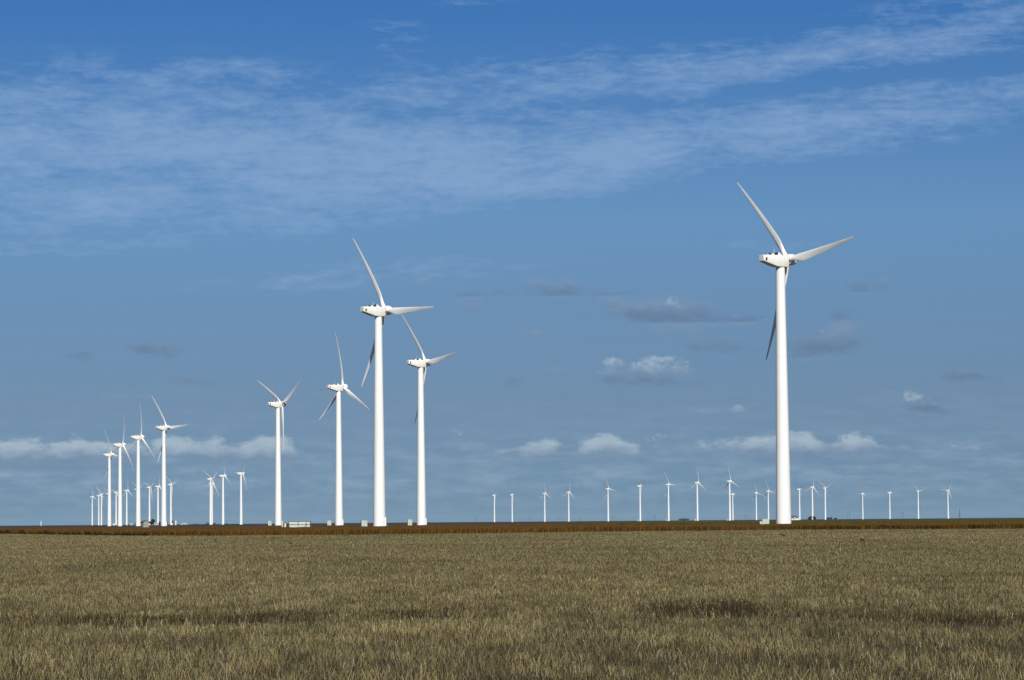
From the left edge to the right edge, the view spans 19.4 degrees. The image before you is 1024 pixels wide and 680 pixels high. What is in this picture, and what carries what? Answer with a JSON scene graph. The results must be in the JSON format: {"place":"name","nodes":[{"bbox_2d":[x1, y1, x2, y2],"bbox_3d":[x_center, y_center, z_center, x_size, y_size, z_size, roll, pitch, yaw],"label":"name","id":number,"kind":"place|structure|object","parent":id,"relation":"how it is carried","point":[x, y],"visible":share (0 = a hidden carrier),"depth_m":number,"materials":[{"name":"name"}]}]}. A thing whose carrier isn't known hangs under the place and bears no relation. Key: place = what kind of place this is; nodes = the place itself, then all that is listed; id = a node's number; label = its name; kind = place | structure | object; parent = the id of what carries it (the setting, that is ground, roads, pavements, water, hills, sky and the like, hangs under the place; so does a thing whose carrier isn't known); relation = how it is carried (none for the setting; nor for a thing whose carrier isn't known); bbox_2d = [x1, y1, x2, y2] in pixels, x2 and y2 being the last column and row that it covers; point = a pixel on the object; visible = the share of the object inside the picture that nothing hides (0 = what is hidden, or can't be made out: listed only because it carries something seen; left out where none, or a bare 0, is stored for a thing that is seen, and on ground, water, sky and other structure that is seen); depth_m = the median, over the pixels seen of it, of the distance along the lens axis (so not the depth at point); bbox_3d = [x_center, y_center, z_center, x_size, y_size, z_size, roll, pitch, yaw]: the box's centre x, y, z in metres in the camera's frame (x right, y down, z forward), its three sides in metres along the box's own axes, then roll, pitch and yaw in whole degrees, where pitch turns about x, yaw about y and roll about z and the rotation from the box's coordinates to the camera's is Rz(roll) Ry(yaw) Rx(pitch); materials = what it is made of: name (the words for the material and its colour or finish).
{"place":"outdoors","nodes":[
{"label":"outdoors","id":0,"kind":"place"},
{"bbox_2d":[0,518,1023,527],"bbox_3d":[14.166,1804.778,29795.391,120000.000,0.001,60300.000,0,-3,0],"label":"ground","id":1,"kind":"structure","parent":0,"point":[527,521],"depth_m":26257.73,"materials":[{"name":"brown plant"}]},
{"bbox_2d":[89,487,96,524],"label":"wind turbine","id":2,"kind":"object","parent":1,"relation":"on","point":[92,508],"visible":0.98,"depth_m":7300.33,"materials":[{"name":"paint"}]},
{"bbox_2d":[96,487,100,524],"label":"wind turbine","id":3,"kind":"object","parent":1,"relation":"on","point":[98,509],"visible":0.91,"depth_m":7048.10,"materials":[{"name":"paint"}]},
{"bbox_2d":[96,487,106,524],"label":"wind turbine","id":4,"kind":"object","parent":1,"relation":"on","point":[101,503],"visible":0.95,"depth_m":6716.93,"materials":[{"name":"paint"}]},
{"bbox_2d":[103,430,121,525],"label":"wind turbine","id":5,"kind":"object","parent":1,"relation":"on","point":[109,455],"visible":0.92,"depth_m":2919.84,"materials":[{"name":"paint"}]},
{"bbox_2d":[112,490,117,524],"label":"wind turbine","id":6,"kind":"object","parent":1,"relation":"on","point":[115,506],"visible":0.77,"depth_m":6352.91,"materials":[{"name":"paint"}]},
{"bbox_2d":[108,431,132,525],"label":"wind turbine","id":7,"kind":"object","parent":1,"relation":"on","point":[120,445],"visible":0.96,"depth_m":2558.24,"materials":[{"name":"paint"}]},
{"bbox_2d":[124,480,132,524],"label":"wind turbine","id":8,"kind":"object","parent":1,"relation":"on","point":[126,505],"visible":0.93,"depth_m":6011.88,"materials":[{"name":"paint"}]},
{"bbox_2d":[125,407,154,525],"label":"wind turbine","id":9,"kind":"object","parent":1,"relation":"on","point":[137,438],"visible":0.96,"depth_m":2339.23,"materials":[{"name":"paint"}]},
{"bbox_2d":[141,520,148,526],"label":"shed","id":10,"kind":"structure","parent":1,"relation":"on","point":[144,523],"depth_m":1246.80,"materials":[{"name":"white metal"}]},
{"bbox_2d":[143,478,155,524],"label":"wind turbine","id":11,"kind":"object","parent":1,"relation":"on","point":[149,518],"visible":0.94,"depth_m":5534.98,"materials":[{"name":"paint"}]},
{"bbox_2d":[152,471,160,524],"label":"wind turbine","id":12,"kind":"object","parent":1,"relation":"on","point":[157,486],"visible":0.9,"depth_m":5405.68,"materials":[{"name":"paint"}]},
{"bbox_2d":[151,395,186,525],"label":"wind turbine","id":13,"kind":"object","parent":1,"relation":"on","point":[165,428],"visible":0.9,"depth_m":2111.31,"materials":[{"name":"paint"}]},
{"bbox_2d":[167,478,175,524],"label":"wind turbine","id":14,"kind":"object","parent":1,"relation":"on","point":[171,486],"visible":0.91,"depth_m":5165.65,"materials":[{"name":"paint"}]},
{"bbox_2d":[202,470,217,524],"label":"wind turbine","id":15,"kind":"object","parent":1,"relation":"on","point":[210,507],"visible":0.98,"depth_m":4549.44,"materials":[{"name":"paint"}]},
{"bbox_2d":[205,470,218,523],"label":"wind turbine","id":16,"kind":"object","parent":1,"relation":"on","point":[212,496],"visible":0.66,"depth_m":5078.70,"materials":[{"name":"paint"}]},
{"bbox_2d":[218,459,230,524],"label":"wind turbine","id":17,"kind":"object","parent":1,"relation":"on","point":[223,476],"visible":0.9,"depth_m":4259.49,"materials":[{"name":"paint"}]},
{"bbox_2d":[234,462,246,524],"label":"wind turbine","id":18,"kind":"object","parent":1,"relation":"on","point":[241,474],"visible":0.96,"depth_m":4063.27,"materials":[{"name":"paint"}]},
{"bbox_2d":[257,379,300,524],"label":"wind turbine","id":19,"kind":"object","parent":1,"relation":"on","point":[278,404],"visible":0.97,"depth_m":1710.91,"materials":[{"name":"paint"}]},
{"bbox_2d":[289,521,310,526],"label":"cotton trailer","id":20,"kind":"object","parent":1,"relation":"on","point":[299,523],"visible":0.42,"depth_m":902.18,"materials":[{"name":"metal"}]},
{"bbox_2d":[319,333,368,524],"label":"wind turbine","id":21,"kind":"object","parent":1,"relation":"on","point":[338,389],"visible":0.89,"depth_m":1502.44,"materials":[{"name":"paint"}]},
{"bbox_2d":[360,520,367,525],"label":"service hut","id":22,"kind":"object","parent":1,"relation":"on","point":[363,522],"visible":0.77,"depth_m":947.34,"materials":[{"name":"metal"}]},
{"bbox_2d":[353,239,433,525],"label":"wind turbine","id":23,"kind":"object","parent":1,"relation":"on","point":[378,312],"visible":0.94,"depth_m":960.01,"materials":[{"name":"paint"}]},
{"bbox_2d":[407,519,411,524],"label":"service hut","id":24,"kind":"object","parent":1,"relation":"on","point":[409,521],"visible":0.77,"depth_m":1258.83,"materials":[{"name":"metal"}]},
{"bbox_2d":[401,314,455,524],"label":"wind turbine","id":25,"kind":"object","parent":1,"relation":"on","point":[419,363],"visible":0.9,"depth_m":1277.78,"materials":[{"name":"paint"}]},
{"bbox_2d":[492,492,497,521],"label":"wind turbine","id":26,"kind":"object","parent":1,"relation":"on","point":[494,495],"visible":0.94,"depth_m":7762.26,"materials":[{"name":"paint"}]},
{"bbox_2d":[0,522,1023,535],"bbox_3d":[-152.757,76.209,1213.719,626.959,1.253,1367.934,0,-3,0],"label":"rust crop","id":27,"kind":"object","parent":1,"relation":"on","point":[378,530],"depth_m":593.66,"materials":[{"name":"brown plant"}]},
{"bbox_2d":[510,491,515,521],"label":"wind turbine","id":28,"kind":"object","parent":1,"relation":"on","point":[512,506],"visible":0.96,"depth_m":7656.45,"materials":[{"name":"paint"}]},
{"bbox_2d":[540,483,547,521],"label":"wind turbine","id":29,"kind":"object","parent":1,"relation":"on","point":[544,505],"visible":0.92,"depth_m":7327.40,"materials":[{"name":"paint"}]},
{"bbox_2d":[565,481,574,521],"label":"wind turbine","id":30,"kind":"object","parent":1,"relation":"on","point":[568,492],"visible":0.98,"depth_m":7058.18,"materials":[{"name":"paint"}]},
{"bbox_2d":[605,478,614,520],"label":"wind turbine","id":31,"kind":"object","parent":1,"relation":"on","point":[607,489],"visible":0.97,"depth_m":6425.86,"materials":[{"name":"paint"}]},
{"bbox_2d":[637,480,644,520],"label":"wind turbine","id":32,"kind":"object","parent":1,"relation":"on","point":[640,487],"visible":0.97,"depth_m":5921.90,"materials":[{"name":"paint"}]},
{"bbox_2d":[665,475,673,520],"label":"wind turbine","id":33,"kind":"object","parent":1,"relation":"on","point":[667,484],"visible":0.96,"depth_m":5717.38,"materials":[{"name":"paint"}]},
{"bbox_2d":[689,468,704,520],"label":"wind turbine","id":34,"kind":"object","parent":1,"relation":"on","point":[697,514],"visible":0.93,"depth_m":5461.40,"materials":[{"name":"paint"}]},
{"bbox_2d":[722,467,738,520],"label":"wind turbine","id":35,"kind":"object","parent":1,"relation":"on","point":[730,480],"visible":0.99,"depth_m":5298.39,"materials":[{"name":"paint"}]},
{"bbox_2d":[731,490,735,519],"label":"wind turbine","id":36,"kind":"object","parent":1,"relation":"on","point":[732,494],"visible":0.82,"depth_m":7950.03,"materials":[{"name":"paint"}]},
{"bbox_2d":[752,483,762,519],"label":"wind turbine","id":37,"kind":"object","parent":1,"relation":"on","point":[756,501],"visible":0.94,"depth_m":7676.28,"materials":[{"name":"paint"}]},
{"bbox_2d":[759,519,768,523],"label":"transformer cabinet","id":38,"kind":"object","parent":1,"relation":"on","point":[764,521],"visible":0.52,"depth_m":767.80,"materials":[{"name":"metal"}]},
{"bbox_2d":[766,482,775,518],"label":"wind turbine","id":39,"kind":"object","parent":1,"relation":"on","point":[768,499],"visible":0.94,"depth_m":7212.57,"materials":[{"name":"paint"}]},
{"bbox_2d":[540,518,1023,523],"bbox_3d":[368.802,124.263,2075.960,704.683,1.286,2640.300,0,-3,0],"label":"green crop","id":40,"kind":"object","parent":1,"relation":"on","point":[886,520],"depth_m":1275.49,"materials":[{"name":"green plant"}]},
{"bbox_2d":[737,183,853,523],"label":"wind turbine","id":41,"kind":"object","parent":1,"relation":"on","point":[780,263],"visible":0.94,"depth_m":783.62,"materials":[{"name":"paint"}]},
{"bbox_2d":[796,483,802,519],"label":"wind turbine","id":42,"kind":"object","parent":1,"relation":"on","point":[799,500],"visible":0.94,"depth_m":6824.68,"materials":[{"name":"paint"}]},
{"bbox_2d":[806,479,817,519],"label":"wind turbine","id":43,"kind":"object","parent":1,"relation":"on","point":[812,496],"visible":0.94,"depth_m":6386.56,"materials":[{"name":"paint"}]},
{"bbox_2d":[821,483,829,519],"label":"wind turbine","id":44,"kind":"object","parent":1,"relation":"on","point":[824,488],"visible":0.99,"depth_m":6614.75,"materials":[{"name":"paint"}]},
{"bbox_2d":[860,486,865,518],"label":"wind turbine","id":45,"kind":"object","parent":1,"relation":"on","point":[862,504],"visible":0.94,"depth_m":8196.43,"materials":[{"name":"paint"}]},
{"bbox_2d":[887,490,891,518],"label":"wind turbine","id":46,"kind":"object","parent":1,"relation":"on","point":[889,505],"visible":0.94,"depth_m":7898.45,"materials":[{"name":"paint"}]},
{"bbox_2d":[914,485,924,518],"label":"wind turbine","id":47,"kind":"object","parent":1,"relation":"on","point":[918,491],"visible":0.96,"depth_m":7568.00,"materials":[{"name":"paint"}]},
{"bbox_2d":[940,483,951,518],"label":"wind turbine","id":48,"kind":"object","parent":1,"relation":"on","point":[947,502],"visible":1,"depth_m":7385.32,"materials":[{"name":"paint"}]},
{"bbox_2d":[0,528,1023,679],"bbox_3d":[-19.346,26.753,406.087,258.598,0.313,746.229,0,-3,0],"label":"stubble","id":49,"kind":"object","parent":0,"point":[353,570],"visible":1,"depth_m":79.70,"materials":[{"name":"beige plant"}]},
{"bbox_2d":[0,0,1023,525],"label":"sky","id":50,"kind":"structure","parent":0,"point":[187,187],"materials":[{"name":"blue"}]}
]}

